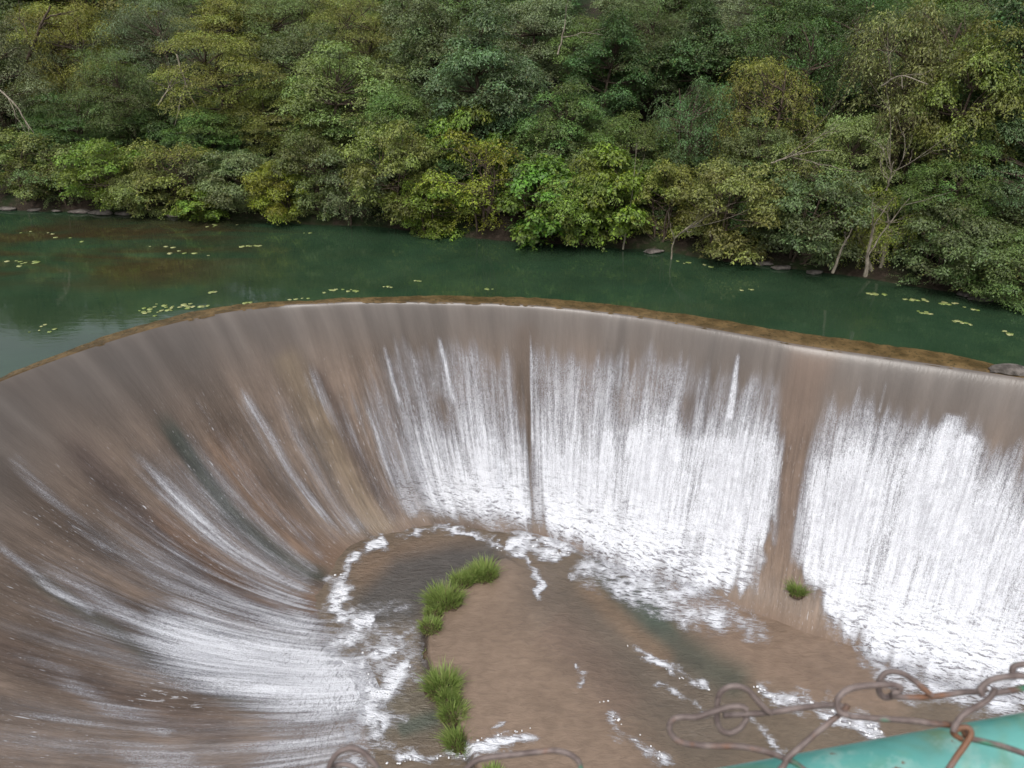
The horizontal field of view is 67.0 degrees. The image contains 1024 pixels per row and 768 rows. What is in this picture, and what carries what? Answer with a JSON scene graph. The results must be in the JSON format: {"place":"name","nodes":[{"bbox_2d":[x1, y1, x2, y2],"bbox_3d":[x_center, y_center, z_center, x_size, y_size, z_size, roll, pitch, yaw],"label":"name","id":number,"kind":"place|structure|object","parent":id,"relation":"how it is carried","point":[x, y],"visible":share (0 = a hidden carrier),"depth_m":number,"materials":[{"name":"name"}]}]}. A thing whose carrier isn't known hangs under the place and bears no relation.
{"place":"outdoors","nodes":[
{"label":"outdoors","id":0,"kind":"place"},
{"bbox_2d":[0,295,1023,767],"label":"weir","id":1,"kind":"object","parent":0,"point":[96,433],"visible":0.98,"depth_m":16.58,"materials":[{"name":"concrete"}]},
{"bbox_2d":[24,393,410,767],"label":"waterfall","id":2,"kind":"structure","parent":1,"relation":"on","point":[295,672],"depth_m":14.59,"materials":[{"name":"white liquid"}]},
{"bbox_2d":[386,341,782,594],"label":"waterfall","id":3,"kind":"structure","parent":1,"relation":"on","point":[650,489],"depth_m":17.90,"materials":[{"name":"white liquid"}]},
{"bbox_2d":[794,408,1023,704],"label":"waterfall","id":4,"kind":"structure","parent":1,"relation":"on","point":[914,545],"depth_m":15.46,"materials":[{"name":"white liquid"}]},
{"bbox_2d":[0,210,1023,377],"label":"reservoir water","id":5,"kind":"structure","parent":0,"point":[112,273],"depth_m":19.86,"materials":[{"name":"liquid"}]},
{"bbox_2d":[0,0,1023,300],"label":"hillside","id":6,"kind":"structure","parent":0,"point":[686,246],"depth_m":24.49,"materials":[{"name":"plant"}]},
{"bbox_2d":[0,5,73,144],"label":"feathery tree","id":7,"kind":"object","parent":6,"relation":"on","point":[4,124],"visible":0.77,"depth_m":27.01,"materials":[{"name":"green plant"}]},
{"bbox_2d":[0,127,76,204],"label":"bush","id":8,"kind":"object","parent":6,"relation":"on","point":[7,160],"visible":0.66,"depth_m":25.28,"materials":[{"name":"green plant"}]},
{"bbox_2d":[1,121,96,181],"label":"bush","id":9,"kind":"object","parent":6,"relation":"on","point":[63,134],"visible":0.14,"depth_m":26.49,"materials":[{"name":"green plant"}]},
{"bbox_2d":[8,102,93,150],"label":"bush","id":10,"kind":"object","parent":6,"relation":"on","point":[28,115],"visible":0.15,"depth_m":27.45,"materials":[{"name":"green plant"}]},
{"bbox_2d":[1,140,105,209],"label":"twiggy bush","id":11,"kind":"object","parent":6,"relation":"on","point":[45,180],"visible":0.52,"depth_m":25.17,"materials":[{"name":"green plant"}]},
{"bbox_2d":[0,0,111,79],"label":"tree","id":12,"kind":"object","parent":6,"relation":"on","point":[2,7],"visible":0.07,"depth_m":31.44,"materials":[{"name":"green plant"}]},
{"bbox_2d":[0,0,144,134],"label":"feathery tree","id":13,"kind":"object","parent":6,"relation":"on","point":[61,41],"visible":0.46,"depth_m":27.48,"materials":[{"name":"green plant"}]},
{"bbox_2d":[16,89,132,147],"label":"spreading tree","id":14,"kind":"object","parent":6,"relation":"on","point":[71,119],"visible":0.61,"depth_m":26.25,"materials":[{"name":"green plant"}]},
{"bbox_2d":[1,0,161,65],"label":"tree","id":15,"kind":"object","parent":6,"relation":"on","point":[103,5],"visible":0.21,"depth_m":30.04,"materials":[{"name":"green plant"}]},
{"bbox_2d":[46,137,153,211],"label":"bush","id":16,"kind":"object","parent":6,"relation":"on","point":[115,159],"visible":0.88,"depth_m":24.42,"materials":[{"name":"green plant"}]},
{"bbox_2d":[43,40,167,150],"bbox_3d":[-13.849,-9.503,26.850,4.014,4.472,4.310,16,32,27],"label":"feathery tree","id":17,"kind":"object","parent":6,"relation":"on","point":[117,73],"visible":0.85,"depth_m":26.21,"materials":[{"name":"green plant"}]},
{"bbox_2d":[100,154,183,218],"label":"bush","id":18,"kind":"object","parent":6,"relation":"on","point":[119,184],"visible":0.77,"depth_m":24.50,"materials":[{"name":"green plant"}]},
{"bbox_2d":[65,0,236,130],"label":"feathery tree","id":19,"kind":"object","parent":6,"relation":"on","point":[127,29],"visible":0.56,"depth_m":28.33,"materials":[{"name":"green plant"}]},
{"bbox_2d":[112,2,212,77],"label":"tree","id":20,"kind":"object","parent":6,"relation":"on","point":[156,57],"visible":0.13,"depth_m":31.90,"materials":[{"name":"green plant"}]},
{"bbox_2d":[112,137,227,214],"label":"twiggy bush","id":21,"kind":"object","parent":6,"relation":"on","point":[161,152],"visible":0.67,"depth_m":24.36,"materials":[{"name":"green plant"}]},
{"bbox_2d":[122,101,218,160],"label":"bush","id":22,"kind":"object","parent":6,"relation":"on","point":[154,131],"visible":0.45,"depth_m":26.78,"materials":[{"name":"green plant"}]},
{"bbox_2d":[152,132,239,187],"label":"bush","id":23,"kind":"object","parent":6,"relation":"on","point":[199,135],"visible":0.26,"depth_m":25.74,"materials":[{"name":"green plant"}]},
{"bbox_2d":[159,185,233,221],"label":"broadleaf bush","id":24,"kind":"object","parent":6,"relation":"on","point":[184,207],"visible":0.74,"depth_m":24.31,"materials":[{"name":"green plant"}]},
{"bbox_2d":[160,104,253,164],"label":"tree","id":25,"kind":"object","parent":6,"relation":"on","point":[188,123],"visible":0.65,"depth_m":25.58,"materials":[{"name":"green plant"}]},
{"bbox_2d":[146,24,289,149],"bbox_3d":[-9.898,-9.839,26.756,4.919,4.694,5.376,-14,31,-24],"label":"spreading tree","id":26,"kind":"object","parent":6,"relation":"on","point":[218,45],"visible":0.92,"depth_m":25.80,"materials":[{"name":"green plant"}]},
{"bbox_2d":[177,148,282,213],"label":"bush","id":27,"kind":"object","parent":6,"relation":"on","point":[230,202],"visible":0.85,"depth_m":24.04,"materials":[{"name":"green plant"}]},
{"bbox_2d":[165,0,294,84],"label":"tree","id":28,"kind":"object","parent":6,"relation":"on","point":[215,19],"visible":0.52,"depth_m":30.43,"materials":[{"name":"green plant"}]},
{"bbox_2d":[226,110,298,157],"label":"twiggy bush","id":29,"kind":"object","parent":6,"relation":"on","point":[247,143],"visible":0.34,"depth_m":26.90,"materials":[{"name":"green plant"}]},
{"bbox_2d":[217,86,336,170],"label":"spreading tree","id":30,"kind":"object","parent":6,"relation":"on","point":[265,127],"visible":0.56,"depth_m":25.90,"materials":[{"name":"green plant"}]},
{"bbox_2d":[222,0,338,87],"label":"feathery tree","id":31,"kind":"object","parent":6,"relation":"on","point":[288,9],"visible":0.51,"depth_m":30.48,"materials":[{"name":"green plant"}]},
{"bbox_2d":[238,158,323,224],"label":"bush","id":32,"kind":"object","parent":6,"relation":"on","point":[276,208],"visible":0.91,"depth_m":23.75,"materials":[{"name":"green plant"}]},
{"bbox_2d":[229,22,353,114],"bbox_3d":[-7.803,-10.868,28.078,4.611,4.141,5.351,18,33,30],"label":"tree","id":33,"kind":"object","parent":6,"relation":"on","point":[288,51],"visible":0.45,"depth_m":27.12,"materials":[{"name":"green plant"}]},
{"bbox_2d":[262,0,355,33],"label":"tree","id":34,"kind":"object","parent":6,"relation":"on","point":[307,15],"visible":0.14,"depth_m":34.73,"materials":[{"name":"green plant"}]},
{"bbox_2d":[262,129,361,220],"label":"bush","id":35,"kind":"object","parent":6,"relation":"on","point":[292,155],"visible":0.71,"depth_m":23.71,"materials":[{"name":"green plant"}]},
{"bbox_2d":[258,37,413,147],"bbox_3d":[-5.803,-9.278,25.927,5.975,4.427,4.872,20,34,32],"label":"tree","id":36,"kind":"object","parent":6,"relation":"on","point":[334,91],"visible":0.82,"depth_m":24.99,"materials":[{"name":"green plant"}]},
{"bbox_2d":[296,0,404,88],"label":"feathery tree","id":37,"kind":"object","parent":6,"relation":"on","point":[358,17],"visible":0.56,"depth_m":29.54,"materials":[{"name":"green plant"}]},
{"bbox_2d":[308,148,401,224],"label":"twiggy bush","id":38,"kind":"object","parent":6,"relation":"on","point":[349,206],"visible":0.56,"depth_m":23.57,"materials":[{"name":"green plant"}]},
{"bbox_2d":[332,0,410,47],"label":"tall tree","id":39,"kind":"object","parent":6,"relation":"on","point":[371,10],"visible":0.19,"depth_m":33.26,"materials":[{"name":"green plant"}]},
{"bbox_2d":[334,84,450,171],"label":"tree","id":40,"kind":"object","parent":6,"relation":"on","point":[378,115],"visible":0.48,"depth_m":23.90,"materials":[{"name":"green plant"}]},
{"bbox_2d":[335,118,450,223],"bbox_3d":[-3.712,-6.278,23.305,3.669,3.602,3.796,-15,31,-26],"label":"bush","id":41,"kind":"object","parent":6,"relation":"on","point":[414,156],"visible":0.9,"depth_m":22.63,"materials":[{"name":"green plant"}]},
{"bbox_2d":[374,0,442,87],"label":"tall tree","id":42,"kind":"object","parent":6,"relation":"on","point":[391,13],"visible":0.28,"depth_m":29.45,"materials":[{"name":"green plant"}]},
{"bbox_2d":[376,0,478,125],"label":"tall tree","id":43,"kind":"object","parent":6,"relation":"on","point":[432,42],"visible":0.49,"depth_m":26.64,"materials":[{"name":"green plant"}]},
{"bbox_2d":[376,173,479,241],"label":"bush","id":44,"kind":"object","parent":6,"relation":"on","point":[434,223],"visible":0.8,"depth_m":22.90,"materials":[{"name":"green plant"}]},
{"bbox_2d":[387,0,513,38],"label":"tree","id":45,"kind":"object","parent":6,"relation":"on","point":[464,8],"visible":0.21,"depth_m":31.72,"materials":[{"name":"green plant"}]},
{"bbox_2d":[403,139,508,205],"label":"bush","id":46,"kind":"object","parent":6,"relation":"on","point":[451,166],"visible":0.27,"depth_m":23.26,"materials":[{"name":"green plant"}]},
{"bbox_2d":[427,99,513,190],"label":"broadleaf bush","id":47,"kind":"object","parent":6,"relation":"on","point":[459,117],"visible":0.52,"depth_m":23.60,"materials":[{"name":"green plant"}]},
{"bbox_2d":[408,126,534,233],"bbox_3d":[-0.853,-5.871,22.928,3.655,3.272,4.032,12,30,22],"label":"twiggy bush","id":48,"kind":"object","parent":6,"relation":"on","point":[486,181],"visible":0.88,"depth_m":22.61,"materials":[{"name":"green plant"}]},
{"bbox_2d":[416,0,562,150],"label":"tall tree","id":49,"kind":"object","parent":6,"relation":"on","point":[475,59],"visible":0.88,"depth_m":23.55,"materials":[{"name":"green plant"}]},
{"bbox_2d":[467,137,573,205],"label":"bush","id":50,"kind":"object","parent":6,"relation":"on","point":[515,159],"visible":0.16,"depth_m":23.36,"materials":[{"name":"green plant"}]},
{"bbox_2d":[472,0,587,101],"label":"tree","id":51,"kind":"object","parent":6,"relation":"on","point":[542,16],"visible":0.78,"depth_m":28.57,"materials":[{"name":"green plant"}]},
{"bbox_2d":[485,0,585,44],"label":"tree","id":52,"kind":"object","parent":6,"relation":"on","point":[572,10],"visible":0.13,"depth_m":32.05,"materials":[{"name":"green plant"}]},
{"bbox_2d":[493,153,594,250],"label":"broadleaf bush","id":53,"kind":"object","parent":6,"relation":"on","point":[534,229],"visible":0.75,"depth_m":21.56,"materials":[{"name":"green plant"}]},
{"bbox_2d":[504,133,619,209],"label":"bush","id":54,"kind":"object","parent":6,"relation":"on","point":[571,144],"visible":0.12,"depth_m":22.50,"materials":[{"name":"green plant"}]},
{"bbox_2d":[501,78,624,163],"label":"tall tree","id":55,"kind":"object","parent":6,"relation":"on","point":[569,107],"visible":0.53,"depth_m":22.87,"materials":[{"name":"green plant"}]},
{"bbox_2d":[532,145,638,251],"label":"bush","id":56,"kind":"object","parent":6,"relation":"on","point":[577,239],"visible":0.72,"depth_m":21.21,"materials":[{"name":"green plant"}]},
{"bbox_2d":[541,12,651,95],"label":"tree","id":57,"kind":"object","parent":6,"relation":"on","point":[567,42],"visible":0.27,"depth_m":27.83,"materials":[{"name":"green plant"}]},
{"bbox_2d":[559,6,662,122],"bbox_3d":[3.400,-10.717,26.859,3.709,4.439,3.453,7,29,14],"label":"tall tree","id":58,"kind":"object","parent":6,"relation":"on","point":[611,98],"visible":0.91,"depth_m":26.21,"materials":[{"name":"green plant"}]},
{"bbox_2d":[563,140,673,244],"bbox_3d":[2.936,-5.173,21.853,3.373,3.130,3.372,-11,30,-19],"label":"broadleaf bush","id":59,"kind":"object","parent":6,"relation":"on","point":[622,216],"visible":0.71,"depth_m":21.24,"materials":[{"name":"green plant"}]},
{"bbox_2d":[566,109,693,181],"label":"tree","id":60,"kind":"object","parent":6,"relation":"on","point":[628,136],"visible":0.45,"depth_m":22.39,"materials":[{"name":"green plant"}]},
{"bbox_2d":[559,0,702,110],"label":"feathery tree","id":61,"kind":"object","parent":6,"relation":"on","point":[651,19],"visible":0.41,"depth_m":26.84,"materials":[{"name":"green plant"}]},
{"bbox_2d":[587,0,677,50],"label":"tall tree","id":62,"kind":"object","parent":6,"relation":"on","point":[602,6],"visible":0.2,"depth_m":30.75,"materials":[{"name":"green plant"}]},
{"bbox_2d":[625,128,708,184],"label":"bush","id":63,"kind":"object","parent":6,"relation":"on","point":[639,156],"visible":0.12,"depth_m":23.16,"materials":[{"name":"green plant"}]},
{"bbox_2d":[622,157,714,243],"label":"bush","id":64,"kind":"object","parent":6,"relation":"on","point":[656,205],"visible":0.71,"depth_m":21.62,"materials":[{"name":"green plant"}]},
{"bbox_2d":[634,0,713,49],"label":"tall tree","id":65,"kind":"object","parent":6,"relation":"on","point":[679,6],"visible":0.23,"depth_m":29.90,"materials":[{"name":"green plant"}]},
{"bbox_2d":[641,72,741,181],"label":"weeping tree","id":66,"kind":"object","parent":6,"relation":"on","point":[683,112],"visible":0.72,"depth_m":22.29,"materials":[{"name":"green plant"}]},
{"bbox_2d":[642,0,755,117],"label":"tall tree","id":67,"kind":"object","parent":6,"relation":"on","point":[683,60],"visible":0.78,"depth_m":25.87,"materials":[{"name":"green plant"}]},
{"bbox_2d":[647,11,758,95],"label":"tree","id":68,"kind":"object","parent":6,"relation":"on","point":[692,25],"visible":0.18,"depth_m":26.81,"materials":[{"name":"green plant"}]},
{"bbox_2d":[664,153,804,265],"bbox_3d":[5.865,-4.524,20.759,3.583,3.032,3.528,-11,30,-19],"label":"bush","id":69,"kind":"object","parent":6,"relation":"on","point":[721,243],"visible":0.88,"depth_m":20.31,"materials":[{"name":"green plant"}]},
{"bbox_2d":[685,55,827,170],"bbox_3d":[7.256,-7.507,23.150,4.316,4.272,3.999,-10,30,-19],"label":"weeping tree","id":70,"kind":"object","parent":6,"relation":"on","point":[784,95],"visible":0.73,"depth_m":22.26,"materials":[{"name":"green plant"}]},
{"bbox_2d":[707,108,823,195],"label":"tree","id":71,"kind":"object","parent":6,"relation":"on","point":[758,149],"visible":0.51,"depth_m":21.43,"materials":[{"name":"green plant"}]},
{"bbox_2d":[708,0,824,59],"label":"spreading tree","id":72,"kind":"object","parent":6,"relation":"on","point":[735,8],"visible":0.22,"depth_m":29.55,"materials":[{"name":"green plant"}]},
{"bbox_2d":[726,194,814,255],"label":"twiggy bush","id":73,"kind":"object","parent":6,"relation":"on","point":[744,229],"visible":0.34,"depth_m":20.70,"materials":[{"name":"green plant"}]},
{"bbox_2d":[715,0,855,111],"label":"tree","id":74,"kind":"object","parent":6,"relation":"on","point":[772,13],"visible":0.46,"depth_m":25.16,"materials":[{"name":"green plant"}]},
{"bbox_2d":[728,158,866,244],"bbox_3d":[7.968,-5.095,21.562,3.932,2.275,3.221,13,30,22],"label":"bush","id":75,"kind":"object","parent":6,"relation":"on","point":[770,182],"visible":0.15,"depth_m":21.05,"materials":[{"name":"green plant"}]},
{"bbox_2d":[734,12,864,154],"bbox_3d":[8.797,-9.073,24.209,3.818,4.643,4.048,-7,29,-13],"label":"weeping tree","id":76,"kind":"object","parent":6,"relation":"on","point":[826,84],"visible":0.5,"depth_m":23.33,"materials":[{"name":"green plant"}]},
{"bbox_2d":[757,124,867,236],"bbox_3d":[8.013,-5.332,21.095,2.869,3.315,2.905,7,29,13],"label":"twiggy bush","id":77,"kind":"object","parent":6,"relation":"on","point":[787,150],"visible":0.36,"depth_m":20.54,"materials":[{"name":"green plant"}]},
{"bbox_2d":[755,169,884,269],"bbox_3d":[7.801,-4.201,20.084,3.411,2.929,3.530,-24,36,-38],"label":"bush","id":78,"kind":"object","parent":6,"relation":"on","point":[840,196],"visible":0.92,"depth_m":19.48,"materials":[{"name":"green plant"}]},
{"bbox_2d":[746,0,903,52],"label":"tree","id":79,"kind":"object","parent":6,"relation":"on","point":[826,1],"visible":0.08,"depth_m":26.87,"materials":[{"name":"green plant"}]},
{"bbox_2d":[800,111,905,203],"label":"tree","id":80,"kind":"object","parent":6,"relation":"on","point":[849,154],"visible":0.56,"depth_m":20.57,"materials":[{"name":"green plant"}]},
{"bbox_2d":[781,0,926,124],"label":"feathery tree","id":81,"kind":"object","parent":6,"relation":"on","point":[861,14],"visible":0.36,"depth_m":25.03,"materials":[{"name":"green plant"}]},
{"bbox_2d":[814,182,936,270],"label":"weeping tree","id":82,"kind":"object","parent":6,"relation":"on","point":[882,241],"visible":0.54,"depth_m":19.67,"materials":[{"name":"green plant"}]},
{"bbox_2d":[819,1,962,121],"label":"feathery tree","id":83,"kind":"object","parent":6,"relation":"on","point":[869,81],"visible":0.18,"depth_m":24.59,"materials":[{"name":"green plant"}]},
{"bbox_2d":[869,197,944,249],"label":"bush","id":84,"kind":"object","parent":6,"relation":"on","point":[892,213],"visible":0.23,"depth_m":20.28,"materials":[{"name":"green plant"}]},
{"bbox_2d":[828,0,1016,195],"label":"weeping tree","id":85,"kind":"object","parent":6,"relation":"on","point":[916,55],"visible":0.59,"depth_m":20.36,"materials":[{"name":"green plant"}]},
{"bbox_2d":[863,0,1022,122],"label":"feathery tree","id":86,"kind":"object","parent":6,"relation":"on","point":[948,18],"visible":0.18,"depth_m":23.63,"materials":[{"name":"green plant"}]},
{"bbox_2d":[886,142,1006,247],"bbox_3d":[10.938,-4.607,19.628,3.283,3.087,2.677,-7,29,-14],"label":"tree","id":87,"kind":"object","parent":6,"relation":"on","point":[919,190],"visible":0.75,"depth_m":19.01,"materials":[{"name":"green plant"}]},
{"bbox_2d":[883,191,1019,290],"bbox_3d":[10.773,-3.237,18.781,2.710,2.440,3.308,0,28,1],"label":"bush","id":88,"kind":"object","parent":6,"relation":"on","point":[980,227],"visible":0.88,"depth_m":18.46,"materials":[{"name":"green plant"}]},
{"bbox_2d":[894,0,1018,96],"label":"spreading tree","id":89,"kind":"object","parent":6,"relation":"on","point":[956,5],"visible":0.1,"depth_m":24.82,"materials":[{"name":"green plant"}]},
{"bbox_2d":[893,11,1023,202],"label":"tall tree","id":90,"kind":"object","parent":6,"relation":"on","point":[1013,101],"visible":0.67,"depth_m":18.95,"materials":[{"name":"green plant"}]},
{"bbox_2d":[923,215,1023,301],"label":"twiggy bush","id":91,"kind":"object","parent":6,"relation":"on","point":[970,271],"visible":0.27,"depth_m":18.41,"materials":[{"name":"green plant"}]},
{"bbox_2d":[933,110,1023,225],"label":"spreading tree","id":92,"kind":"object","parent":6,"relation":"on","point":[1019,198],"visible":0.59,"depth_m":18.99,"materials":[{"name":"green plant"}]},
{"bbox_2d":[938,0,1023,204],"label":"tall tree","id":93,"kind":"object","parent":6,"relation":"on","point":[1008,14],"visible":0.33,"depth_m":19.34,"materials":[{"name":"green plant"}]},
{"bbox_2d":[944,227,1023,314],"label":"bush","id":94,"kind":"object","parent":6,"relation":"on","point":[990,291],"visible":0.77,"depth_m":17.88,"materials":[{"name":"green plant"}]},
{"bbox_2d":[973,202,1023,275],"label":"bush","id":95,"kind":"object","parent":6,"relation":"on","point":[1016,217],"visible":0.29,"depth_m":19.09,"materials":[{"name":"green plant"}]},
{"bbox_2d":[315,525,1023,767],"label":"basin water","id":96,"kind":"structure","parent":0,"point":[512,645],"depth_m":15.03,"materials":[{"name":"liquid"}]},
{"bbox_2d":[414,614,443,635],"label":"grass tuft","id":97,"kind":"object","parent":96,"relation":"on","point":[429,626],"visible":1,"depth_m":15.68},
{"bbox_2d":[411,655,472,704],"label":"grass tuft","id":98,"kind":"object","parent":96,"relation":"in","point":[435,680],"visible":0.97,"depth_m":14.35,"materials":[{"name":"plant"}]},
{"bbox_2d":[415,572,470,611],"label":"grass tuft","id":99,"kind":"object","parent":96,"relation":"in","point":[452,601],"visible":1,"depth_m":16.29,"materials":[{"name":"plant"}]},
{"bbox_2d":[431,688,474,727],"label":"grass tuft","id":100,"kind":"object","parent":96,"relation":"in","point":[447,716],"visible":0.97,"depth_m":13.89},
{"bbox_2d":[433,717,475,756],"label":"grass tuft","id":101,"kind":"object","parent":96,"relation":"in","point":[453,741],"visible":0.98,"depth_m":13.54,"materials":[{"name":"plant"}]},
{"bbox_2d":[463,553,507,584],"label":"grass tuft","id":102,"kind":"object","parent":96,"relation":"in","point":[490,575],"visible":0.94,"depth_m":17.04,"materials":[{"name":"plant"}]},
{"bbox_2d":[334,527,882,763],"bbox_3d":[1.303,4.906,16.000,10.609,0.258,6.402,0,28,0],"label":"froth","id":103,"kind":"object","parent":96,"relation":"on","point":[757,686],"visible":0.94,"depth_m":14.13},
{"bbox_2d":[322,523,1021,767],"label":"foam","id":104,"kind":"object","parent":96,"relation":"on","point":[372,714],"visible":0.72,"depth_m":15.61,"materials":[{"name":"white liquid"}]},
{"bbox_2d":[326,661,1023,767],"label":"chain link fence","id":105,"kind":"object","parent":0,"point":[996,742],"visible":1,"depth_m":0.46,"materials":[{"name":"rusty metal wire"},{"name":"teal paint"}]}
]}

